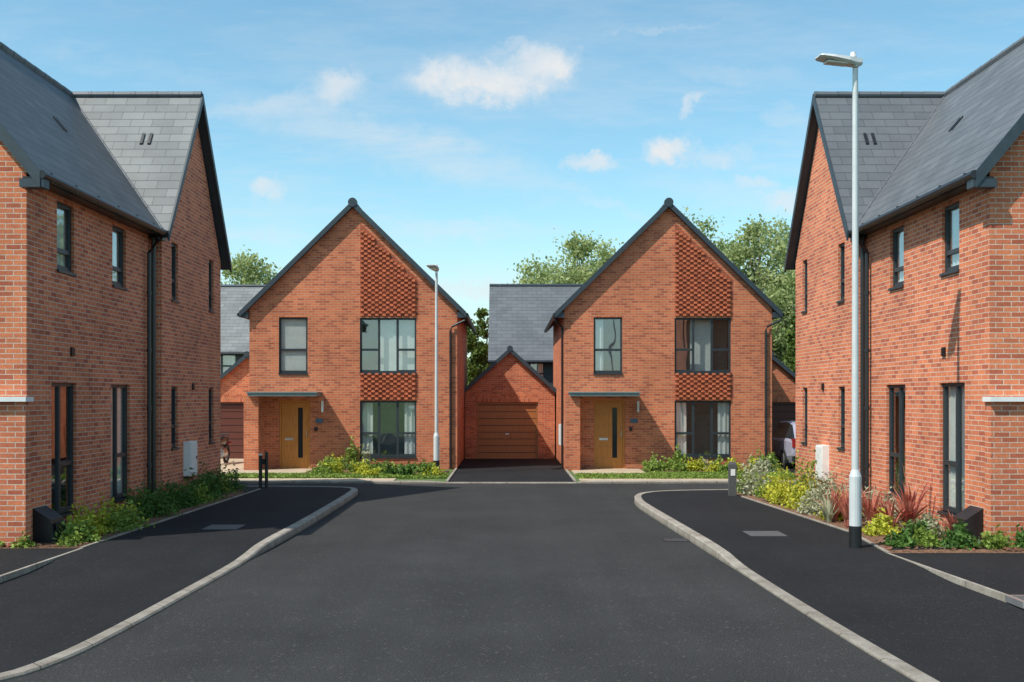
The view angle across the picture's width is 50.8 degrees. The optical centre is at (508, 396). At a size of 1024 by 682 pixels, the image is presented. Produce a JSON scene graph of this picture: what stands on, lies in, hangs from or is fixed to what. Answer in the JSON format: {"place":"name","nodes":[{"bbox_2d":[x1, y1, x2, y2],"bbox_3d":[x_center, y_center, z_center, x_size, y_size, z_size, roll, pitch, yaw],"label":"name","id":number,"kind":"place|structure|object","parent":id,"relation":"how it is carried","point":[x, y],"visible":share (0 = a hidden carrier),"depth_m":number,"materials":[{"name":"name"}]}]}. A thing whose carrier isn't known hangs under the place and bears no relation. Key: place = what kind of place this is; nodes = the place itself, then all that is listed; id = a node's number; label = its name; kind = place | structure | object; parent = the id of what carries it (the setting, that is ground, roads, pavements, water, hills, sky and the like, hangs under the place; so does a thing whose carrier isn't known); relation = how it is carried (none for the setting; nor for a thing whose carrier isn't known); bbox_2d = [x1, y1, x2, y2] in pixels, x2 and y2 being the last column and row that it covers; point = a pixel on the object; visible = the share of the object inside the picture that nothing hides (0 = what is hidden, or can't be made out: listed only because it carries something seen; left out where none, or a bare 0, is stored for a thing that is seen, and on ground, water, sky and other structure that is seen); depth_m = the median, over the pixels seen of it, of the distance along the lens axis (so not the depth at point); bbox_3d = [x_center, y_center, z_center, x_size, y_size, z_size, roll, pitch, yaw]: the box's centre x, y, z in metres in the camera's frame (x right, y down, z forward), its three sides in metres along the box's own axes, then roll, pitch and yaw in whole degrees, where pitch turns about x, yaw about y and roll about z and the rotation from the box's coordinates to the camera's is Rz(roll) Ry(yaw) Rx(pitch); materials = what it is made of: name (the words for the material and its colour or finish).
{"place":"outdoors","nodes":[
{"label":"outdoors","id":0,"kind":"place"},
{"bbox_2d":[0,486,350,672],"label":"pavement","id":1,"kind":"structure","parent":0,"point":[63,603],"depth_m":13.89,"materials":[{"name":"black asphalt"}]},
{"bbox_2d":[0,489,243,547],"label":"flower bed","id":2,"kind":"object","parent":1,"relation":"on","point":[107,535],"visible":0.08,"depth_m":18.71,"materials":[{"name":"brown soil"}]},
{"bbox_2d":[33,505,66,542],"bbox_3d":[-6.780,1.890,15.975,0.340,0.520,0.450,0,0,0],"label":"gas meter box","id":3,"kind":"object","parent":2,"relation":"on","point":[47,521],"visible":0.77,"depth_m":15.75,"materials":[{"name":"black plastic"}]},
{"bbox_2d":[52,516,107,543],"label":"shrub","id":4,"kind":"object","parent":2,"relation":"on","point":[84,533],"visible":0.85,"depth_m":15.82,"materials":[{"name":"green plant"}]},
{"bbox_2d":[71,497,121,535],"bbox_3d":[-6.542,1.862,16.743,0.830,0.640,0.992,0,0,0],"label":"shrub","id":5,"kind":"object","parent":2,"relation":"on","point":[100,528],"visible":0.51,"depth_m":16.72,"materials":[{"name":"green plant"}]},
{"bbox_2d":[95,511,138,533],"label":"shrub","id":6,"kind":"object","parent":2,"relation":"on","point":[119,525],"visible":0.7,"depth_m":17.07,"materials":[{"name":"green plant"}]},
{"bbox_2d":[97,491,149,521],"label":"shrub","id":7,"kind":"object","parent":2,"relation":"on","point":[112,503],"visible":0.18,"depth_m":17.97,"materials":[{"name":"green plant"}]},
{"bbox_2d":[98,500,156,529],"bbox_3d":[-6.254,1.927,17.631,1.000,0.494,0.942,0,0,0],"label":"shrub","id":8,"kind":"object","parent":2,"relation":"on","point":[131,520],"visible":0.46,"depth_m":17.59,"materials":[{"name":"green plant"}]},
{"bbox_2d":[123,479,155,518],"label":"shrub","id":9,"kind":"object","parent":2,"relation":"on","point":[139,500],"visible":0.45,"depth_m":18.81,"materials":[{"name":"green plant"}]},
{"bbox_2d":[134,480,182,517],"bbox_3d":[-6.242,1.831,19.253,0.858,0.692,0.931,0,0,0],"label":"shrub","id":10,"kind":"object","parent":2,"relation":"on","point":[159,508],"visible":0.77,"depth_m":19.21,"materials":[{"name":"green plant"}]},
{"bbox_2d":[165,469,207,507],"bbox_3d":[-6.304,1.782,20.869,0.971,0.792,0.873,0,0,0],"label":"shrub","id":11,"kind":"object","parent":2,"relation":"on","point":[195,502],"visible":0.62,"depth_m":20.87,"materials":[{"name":"green plant"}]},
{"bbox_2d":[184,472,220,503],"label":"shrub","id":12,"kind":"object","parent":2,"relation":"on","point":[202,495],"visible":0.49,"depth_m":21.76,"materials":[{"name":"green plant"}]},
{"bbox_2d":[216,461,248,491],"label":"shrub","id":13,"kind":"object","parent":2,"relation":"on","point":[234,479],"visible":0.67,"depth_m":24.27,"materials":[{"name":"green plant"}]},
{"bbox_2d":[259,452,267,487],"bbox_3d":[-5.722,1.719,25.200,0.221,0.862,0.090,0,0,0],"label":"bollard","id":14,"kind":"object","parent":1,"relation":"on","point":[263,461],"visible":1,"depth_m":25.16,"materials":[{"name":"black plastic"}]},
{"bbox_2d":[225,469,311,473],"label":"garden path","id":15,"kind":"structure","parent":0,"point":[278,471],"depth_m":32.11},
{"bbox_2d":[239,478,396,480],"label":"garden path","id":16,"kind":"structure","parent":0,"point":[364,479],"depth_m":28.65,"materials":[{"name":"beige concrete"}]},
{"bbox_2d":[1,484,913,681],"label":"road","id":17,"kind":"structure","parent":0,"point":[487,583],"depth_m":11.40,"materials":[{"name":"grey asphalt"}]},
{"bbox_2d":[0,486,357,681],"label":"kerb","id":18,"kind":"structure","parent":17,"relation":"on","point":[271,541],"depth_m":12.24,"materials":[{"name":"concrete"}]},
{"bbox_2d":[0,489,1023,608],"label":"path edging","id":19,"kind":"object","parent":17,"relation":"on","point":[990,592],"visible":0.41,"depth_m":13.65,"materials":[{"name":"concrete"}]},
{"bbox_2d":[232,480,795,483],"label":"kerb","id":20,"kind":"structure","parent":17,"relation":"on","point":[440,482],"depth_m":27.93,"materials":[{"name":"concrete"}]},
{"bbox_2d":[634,489,938,681],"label":"kerb","id":21,"kind":"structure","parent":17,"relation":"on","point":[720,553],"depth_m":12.16,"materials":[{"name":"concrete"}]},
{"bbox_2d":[221,459,795,481],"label":"driveway","id":22,"kind":"structure","parent":0,"point":[509,470],"depth_m":32.39,"materials":[{"name":"black asphalt"}]},
{"bbox_2d":[221,434,230,462],"bbox_3d":[-9.500,1.728,35.650,0.700,1.045,1.999,0,0,0],"label":"parked motorcycle","id":23,"kind":"object","parent":22,"relation":"on","point":[225,442],"visible":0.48,"depth_m":35.80,"materials":[{"name":"metal"}]},
{"bbox_2d":[772,421,795,468],"bbox_3d":[9.400,1.500,34.600,2.040,1.500,4.100,0,0,0],"label":"parked car","id":24,"kind":"object","parent":22,"relation":"on","point":[783,440],"visible":0.23,"depth_m":33.34,"materials":[{"name":"paint"}]},
{"bbox_2d":[228,458,795,481],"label":"garden ground","id":25,"kind":"structure","parent":0,"point":[451,471],"depth_m":28.94,"materials":[{"name":"green plant"}]},
{"bbox_2d":[221,351,306,458],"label":"brick garage","id":26,"kind":"structure","parent":25,"relation":"on","point":[234,382],"depth_m":38.56,"materials":[{"name":"brick"}]},
{"bbox_2d":[221,402,243,458],"bbox_3d":[-9.325,1.218,38.610,2.346,2.045,0.100,0,0,0],"label":"garage door","id":27,"kind":"structure","parent":26,"relation":"in","point":[232,416],"depth_m":38.60,"materials":[{"name":"brown plastic"}]},
{"bbox_2d":[226,472,448,478],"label":"grass lawn","id":28,"kind":"structure","parent":25,"relation":"on","point":[420,475],"depth_m":29.41,"materials":[{"name":"green plant"}]},
{"bbox_2d":[244,207,466,469],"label":"walls","id":29,"kind":"structure","parent":25,"relation":"on","point":[317,284],"depth_m":33.00,"materials":[{"name":"red brick"}]},
{"bbox_2d":[246,392,321,395],"bbox_3d":[-6.750,-0.085,32.559,2.120,0.130,0.878,0,0,0],"label":"porch canopy","id":30,"kind":"object","parent":29,"relation":"attached to","point":[283,393],"visible":0.95,"depth_m":32.15,"materials":[{"name":"grey metal"}]},
{"bbox_2d":[280,400,309,467],"bbox_3d":[-6.535,1.181,32.930,1.050,2.138,0.360,0,0,0],"label":"front door","id":31,"kind":"structure","parent":29,"relation":"attached to","point":[294,435],"depth_m":33.06,"materials":[{"name":"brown wood"}]},
{"bbox_2d":[278,317,416,457],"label":"window frames","id":32,"kind":"structure","parent":29,"relation":"attached to","point":[397,455],"depth_m":33.05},
{"bbox_2d":[281,319,414,454],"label":"window panes","id":33,"kind":"object","parent":29,"relation":"attached to","point":[293,333],"visible":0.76,"depth_m":33.22,"materials":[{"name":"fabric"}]},
{"bbox_2d":[239,197,472,330],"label":"roof","id":34,"kind":"structure","parent":29,"relation":"attached to","point":[244,310],"depth_m":32.82,"materials":[{"name":"stone"}]},
{"bbox_2d":[237,313,475,468],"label":"gutters and downpipes","id":35,"kind":"object","parent":29,"relation":"attached to","point":[450,382],"visible":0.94,"depth_m":32.93,"materials":[{"name":"plastic"}]},
{"bbox_2d":[360,223,417,399],"bbox_3d":[-3.640,-2.617,32.968,1.780,5.414,0.056,0,0,0],"label":"textured brick panel","id":36,"kind":"object","parent":29,"relation":"attached to","point":[388,283],"visible":1,"depth_m":33.00,"materials":[{"name":"brick"}]},
{"bbox_2d":[305,469,448,472],"bbox_3d":[-3.875,2.196,31.253,4.250,0.109,3.455,0,0,0],"label":"flower bed","id":37,"kind":"object","parent":25,"relation":"on","point":[355,472],"visible":0.1,"depth_m":31.70,"materials":[{"name":"brown plant"}]},
{"bbox_2d":[342,436,362,468],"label":"shrub","id":38,"kind":"object","parent":37,"relation":"on","point":[354,453],"visible":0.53,"depth_m":32.50,"materials":[{"name":"green plant"}]},
{"bbox_2d":[426,264,439,469],"bbox_3d":[-2.117,-0.780,30.772,0.300,6.060,0.650,0,0,14],"label":"street lamp","id":39,"kind":"object","parent":25,"relation":"on","point":[434,267],"visible":0.9,"depth_m":30.96,"materials":[{"name":"grey metal"}]},
{"bbox_2d":[464,346,555,458],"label":"brick garage","id":40,"kind":"structure","parent":25,"relation":"on","point":[510,392],"depth_m":38.50,"materials":[{"name":"brick"}]},
{"bbox_2d":[477,402,537,458],"bbox_3d":[-0.030,1.218,38.610,2.196,2.045,0.100,0,0,0],"label":"garage door","id":41,"kind":"structure","parent":40,"relation":"in","point":[503,431],"depth_m":38.60,"materials":[{"name":"brown wood"}]},
{"bbox_2d":[553,208,771,470],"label":"walls","id":42,"kind":"structure","parent":25,"relation":"on","point":[632,284],"depth_m":33.00,"materials":[{"name":"red brick"}]},
{"bbox_2d":[568,392,640,395],"bbox_3d":[2.890,-0.085,32.559,2.120,0.130,0.878,0,0,0],"label":"porch canopy","id":43,"kind":"object","parent":42,"relation":"attached to","point":[603,393],"visible":0.95,"depth_m":32.15,"materials":[{"name":"grey metal"}]},
{"bbox_2d":[594,400,624,467],"bbox_3d":[3.105,1.181,32.930,1.050,2.138,0.360,0,0,0],"label":"front door","id":44,"kind":"structure","parent":42,"relation":"attached to","point":[609,435],"depth_m":33.06,"materials":[{"name":"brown wood"}]},
{"bbox_2d":[595,319,728,454],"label":"window panes","id":45,"kind":"object","parent":42,"relation":"attached to","point":[607,333],"visible":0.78,"depth_m":34.10,"materials":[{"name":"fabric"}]},
{"bbox_2d":[593,317,731,457],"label":"window frames","id":46,"kind":"structure","parent":42,"relation":"attached to","point":[711,455],"depth_m":33.05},
{"bbox_2d":[544,313,783,467],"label":"gutters and downpipes","id":47,"kind":"object","parent":42,"relation":"attached to","point":[552,318],"visible":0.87,"depth_m":33.18,"materials":[{"name":"plastic"}]},
{"bbox_2d":[546,198,782,332],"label":"roof","id":48,"kind":"structure","parent":42,"relation":"attached to","point":[777,312],"depth_m":32.82,"materials":[{"name":"stone"}]},
{"bbox_2d":[675,223,732,399],"bbox_3d":[6.000,-2.617,32.968,1.780,5.414,0.056,0,0,0],"label":"textured brick panel","id":49,"kind":"object","parent":42,"relation":"attached to","point":[703,283],"visible":1,"depth_m":33.00,"materials":[{"name":"brick"}]},
{"bbox_2d":[575,471,795,479],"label":"grass lawn","id":50,"kind":"structure","parent":25,"relation":"on","point":[683,475],"depth_m":29.55,"materials":[{"name":"green plant"}]},
{"bbox_2d":[772,352,795,434],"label":"brick garage","id":51,"kind":"structure","parent":25,"relation":"on","point":[783,392],"depth_m":38.50,"materials":[{"name":"brick"}]},
{"bbox_2d":[772,402,795,434],"bbox_3d":[9.350,1.218,38.610,2.296,2.045,0.100,0,0,0],"label":"garage door","id":52,"kind":"structure","parent":51,"relation":"in","point":[780,413],"depth_m":38.60,"materials":[{"name":"black plastic"}]},
{"bbox_2d":[0,0,1023,359],"label":"sky","id":53,"kind":"structure","parent":0,"point":[476,135],"materials":[{"name":"blue"}]},
{"bbox_2d":[572,469,644,473],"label":"garden path","id":54,"kind":"structure","parent":0,"point":[614,471],"depth_m":31.69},
{"bbox_2d":[579,479,740,480],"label":"curb","id":55,"kind":"structure","parent":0,"point":[643,479],"depth_m":28.61,"materials":[{"name":"beige concrete"}]},
{"bbox_2d":[641,488,1023,681],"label":"pavement","id":56,"kind":"structure","parent":0,"point":[932,625],"depth_m":12.78,"materials":[{"name":"black asphalt"}]},
{"bbox_2d":[728,461,736,495],"bbox_3d":[4.850,1.775,23.296,0.160,0.750,0.120,0,0,0],"label":"bollard","id":57,"kind":"object","parent":56,"relation":"on","point":[732,478],"visible":0.93,"depth_m":23.24,"materials":[{"name":"metal"}]},
{"bbox_2d":[815,52,862,547],"bbox_3d":[4.694,-1.320,15.253,0.663,7.140,0.308,0,0,0],"label":"street lamp","id":58,"kind":"object","parent":56,"relation":"on","point":[853,61],"visible":0.94,"depth_m":15.26,"materials":[{"name":"grey metal"}]},
{"bbox_2d":[737,492,1023,552],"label":"flower bed","id":59,"kind":"object","parent":56,"relation":"on","point":[834,523],"visible":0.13,"depth_m":15.88,"materials":[{"name":"brown soil"}]},
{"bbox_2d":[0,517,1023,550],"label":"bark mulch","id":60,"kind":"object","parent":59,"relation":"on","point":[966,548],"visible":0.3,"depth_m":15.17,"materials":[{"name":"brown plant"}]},
{"bbox_2d":[737,453,770,496],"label":"shrub","id":61,"kind":"object","parent":59,"relation":"on","point":[747,490],"visible":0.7,"depth_m":23.33,"materials":[{"name":"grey plant"}]},
{"bbox_2d":[757,463,795,498],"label":"shrub","id":62,"kind":"object","parent":59,"relation":"on","point":[778,478],"visible":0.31,"depth_m":22.57,"materials":[{"name":"yellow plant"}]},
{"bbox_2d":[761,467,798,504],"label":"shrub","id":63,"kind":"object","parent":59,"relation":"on","point":[772,497],"visible":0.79,"depth_m":21.55,"materials":[{"name":"yellow plant"}]},
{"bbox_2d":[776,478,813,509],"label":"shrub","id":64,"kind":"object","parent":59,"relation":"on","point":[789,504],"visible":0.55,"depth_m":20.56,"materials":[{"name":"yellow plant"}]},
{"bbox_2d":[787,450,822,499],"bbox_3d":[6.095,1.567,22.126,0.865,1.194,1.000,0,0,0],"label":"shrub","id":65,"kind":"object","parent":59,"relation":"on","point":[806,468],"visible":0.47,"depth_m":22.15,"materials":[{"name":"green plant"}]},
{"bbox_2d":[790,479,828,515],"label":"shrub","id":66,"kind":"object","parent":59,"relation":"on","point":[808,508],"visible":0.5,"depth_m":19.55,"materials":[{"name":"grey plant"}]},
{"bbox_2d":[803,467,837,500],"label":"shrub","id":67,"kind":"object","parent":59,"relation":"on","point":[821,484],"visible":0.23,"depth_m":21.14,"materials":[{"name":"grey plant"}]},
{"bbox_2d":[813,493,838,522],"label":"phormium plant","id":68,"kind":"object","parent":59,"relation":"on","point":[827,511],"visible":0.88,"depth_m":18.27,"materials":[{"name":"grey plant"}]},
{"bbox_2d":[829,484,881,527],"bbox_3d":[5.574,1.733,17.536,0.880,0.833,1.126,0,0,0],"label":"phormium plant","id":69,"kind":"object","parent":59,"relation":"on","point":[844,508],"visible":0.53,"depth_m":17.55,"materials":[{"name":"red plant"}]},
{"bbox_2d":[862,486,896,523],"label":"phormium plant","id":70,"kind":"object","parent":59,"relation":"on","point":[868,509],"visible":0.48,"depth_m":17.43,"materials":[{"name":"red plant"}]},
{"bbox_2d":[862,507,905,535],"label":"shrub","id":71,"kind":"object","parent":59,"relation":"on","point":[880,525],"visible":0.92,"depth_m":16.54,"materials":[{"name":"yellow plant"}]},
{"bbox_2d":[870,497,918,528],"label":"phormium plant","id":72,"kind":"object","parent":59,"relation":"on","point":[889,509],"visible":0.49,"depth_m":16.84,"materials":[{"name":"red plant"}]},
{"bbox_2d":[879,527,918,547],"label":"shrub","id":73,"kind":"object","parent":59,"relation":"on","point":[898,540],"visible":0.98,"depth_m":15.34,"materials":[{"name":"green plant"}]},
{"bbox_2d":[879,463,934,523],"bbox_3d":[6.608,1.609,17.572,1.414,1.081,0.912,0,0,0],"label":"phormium plant","id":74,"kind":"object","parent":59,"relation":"on","point":[921,495],"visible":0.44,"depth_m":17.59,"materials":[{"name":"red plant"}]},
{"bbox_2d":[875,484,941,527],"bbox_3d":[6.243,1.745,16.960,1.195,0.809,0.983,0,0,16],"label":"phormium plant","id":75,"kind":"object","parent":59,"relation":"on","point":[910,507],"visible":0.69,"depth_m":16.88,"materials":[{"name":"red plant"}]},
{"bbox_2d":[902,519,938,538],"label":"shrub","id":76,"kind":"object","parent":59,"relation":"on","point":[910,527],"visible":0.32,"depth_m":16.14,"materials":[{"name":"green plant"}]},
{"bbox_2d":[904,509,947,536],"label":"shrub","id":77,"kind":"object","parent":59,"relation":"on","point":[933,524],"visible":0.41,"depth_m":16.64,"materials":[{"name":"grey plant"}]},
{"bbox_2d":[911,524,944,547],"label":"shrub","id":78,"kind":"object","parent":59,"relation":"on","point":[924,538],"visible":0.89,"depth_m":15.42,"materials":[{"name":"green plant"}]},
{"bbox_2d":[934,518,983,549],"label":"shrub","id":79,"kind":"object","parent":59,"relation":"on","point":[961,538],"visible":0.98,"depth_m":15.22,"materials":[{"name":"green plant"}]},
{"bbox_2d":[949,505,983,541],"bbox_3d":[6.780,1.890,15.975,0.340,0.520,0.450,0,0,0],"label":"gas meter box","id":80,"kind":"object","parent":59,"relation":"on","point":[972,516],"visible":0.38,"depth_m":15.75,"materials":[{"name":"black plastic"}]},
{"bbox_2d":[975,523,1018,549],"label":"shrub","id":81,"kind":"object","parent":59,"relation":"on","point":[999,541],"visible":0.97,"depth_m":15.15,"materials":[{"name":"green plant"}]},
{"label":"ground","id":82,"kind":"structure","parent":0,"visible":0},
{"bbox_2d":[0,127,220,546],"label":"walls","id":83,"kind":"structure","parent":82,"relation":"on","point":[50,315],"depth_m":18.20,"materials":[{"name":"red brick"}]},
{"bbox_2d":[51,207,122,500],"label":"window panes","id":84,"kind":"object","parent":83,"relation":"attached to","point":[61,232],"visible":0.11,"depth_m":19.43,"materials":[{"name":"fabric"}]},
{"bbox_2d":[22,170,167,493],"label":"gutters and downpipes","id":85,"kind":"object","parent":83,"relation":"attached to","point":[52,179],"visible":0.93,"depth_m":20.57,"materials":[{"name":"plastic"}]},
{"bbox_2d":[0,42,231,272],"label":"roof","id":86,"kind":"structure","parent":83,"relation":"attached to","point":[130,151],"depth_m":21.49,"materials":[{"name":"tile"}]},
{"bbox_2d":[51,202,214,516],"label":"window frames","id":87,"kind":"structure","parent":83,"relation":"attached to","point":[59,463],"depth_m":17.32,"materials":[{"name":"black metal"}]},
{"bbox_2d":[183,441,196,478],"bbox_3d":[-6.668,1.315,22.650,0.165,0.770,0.500,0,0,0],"label":"meter cabinet","id":88,"kind":"object","parent":83,"relation":"attached to","point":[189,454],"visible":0.9,"depth_m":22.43,"materials":[{"name":"white paint"}]},
{"bbox_2d":[236,355,243,361],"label":"walls","id":89,"kind":"structure","parent":82,"relation":"on","point":[238,357],"depth_m":45.00,"materials":[{"name":"black brick"}]},
{"bbox_2d":[221,284,265,354],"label":"roof","id":90,"kind":"structure","parent":89,"relation":"on","point":[236,299],"depth_m":46.43,"materials":[{"name":"tile"}]},
{"bbox_2d":[221,244,280,283],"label":"broadleaf tree","id":91,"kind":"object","parent":82,"relation":"on","point":[246,268],"visible":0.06,"depth_m":59.45,"materials":[{"name":"green plant"}]},
{"bbox_2d":[467,307,490,384],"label":"broadleaf tree","id":92,"kind":"object","parent":82,"relation":"on","point":[478,366],"visible":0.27,"depth_m":49.37,"materials":[{"name":"green plant"}]},
{"bbox_2d":[491,363,552,384],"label":"walls","id":93,"kind":"structure","parent":82,"relation":"on","point":[548,372],"depth_m":46.00,"materials":[{"name":"black brick"}]},
{"bbox_2d":[488,284,582,362],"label":"roof","id":94,"kind":"structure","parent":93,"relation":"on","point":[520,315],"depth_m":47.77,"materials":[{"name":"tile"}]},
{"bbox_2d":[507,257,558,283],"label":"broadleaf tree","id":95,"kind":"object","parent":82,"relation":"on","point":[522,280],"visible":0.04,"depth_m":61.26,"materials":[{"name":"green plant"}]},
{"bbox_2d":[507,230,623,283],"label":"broadleaf tree","id":96,"kind":"object","parent":82,"relation":"on","point":[575,274],"visible":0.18,"depth_m":59.02,"materials":[{"name":"green plant"}]},
{"bbox_2d":[676,203,729,252],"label":"broadleaf tree","id":97,"kind":"object","parent":82,"relation":"on","point":[701,224],"visible":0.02,"depth_m":57.09,"materials":[{"name":"green plant"}]},
{"bbox_2d":[716,209,795,370],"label":"broadleaf tree","id":98,"kind":"object","parent":82,"relation":"on","point":[759,275],"visible":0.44,"depth_m":51.21,"materials":[{"name":"green plant"}]},
{"bbox_2d":[782,314,795,371],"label":"broadleaf tree","id":99,"kind":"object","parent":82,"relation":"on","point":[789,358],"visible":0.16,"depth_m":45.70,"materials":[{"name":"green plant"}]},
{"bbox_2d":[796,127,1023,544],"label":"walls","id":100,"kind":"structure","parent":82,"relation":"on","point":[969,315],"depth_m":17.86,"materials":[{"name":"red brick"}]},
{"bbox_2d":[815,445,828,481],"bbox_3d":[6.668,1.415,22.900,0.165,0.770,0.500,0,0,0],"label":"meter cabinet","id":101,"kind":"object","parent":100,"relation":"attached to","point":[822,458],"visible":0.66,"depth_m":22.68,"materials":[{"name":"white paint"}]},
{"bbox_2d":[801,202,964,516],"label":"window frames","id":102,"kind":"structure","parent":100,"relation":"attached to","point":[946,461],"depth_m":18.89,"materials":[{"name":"black metal"}]},
{"bbox_2d":[784,36,1023,272],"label":"roof","id":103,"kind":"structure","parent":100,"relation":"attached to","point":[912,145],"depth_m":21.34,"materials":[{"name":"tile"}]},
{"bbox_2d":[848,170,993,499],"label":"gutters and downpipes","id":104,"kind":"object","parent":100,"relation":"attached to","point":[963,179],"visible":0.84,"depth_m":20.57,"materials":[{"name":"plastic"}]},
{"bbox_2d":[893,207,964,510],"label":"window panes","id":105,"kind":"object","parent":100,"relation":"attached to","point":[954,232],"visible":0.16,"depth_m":17.19,"materials":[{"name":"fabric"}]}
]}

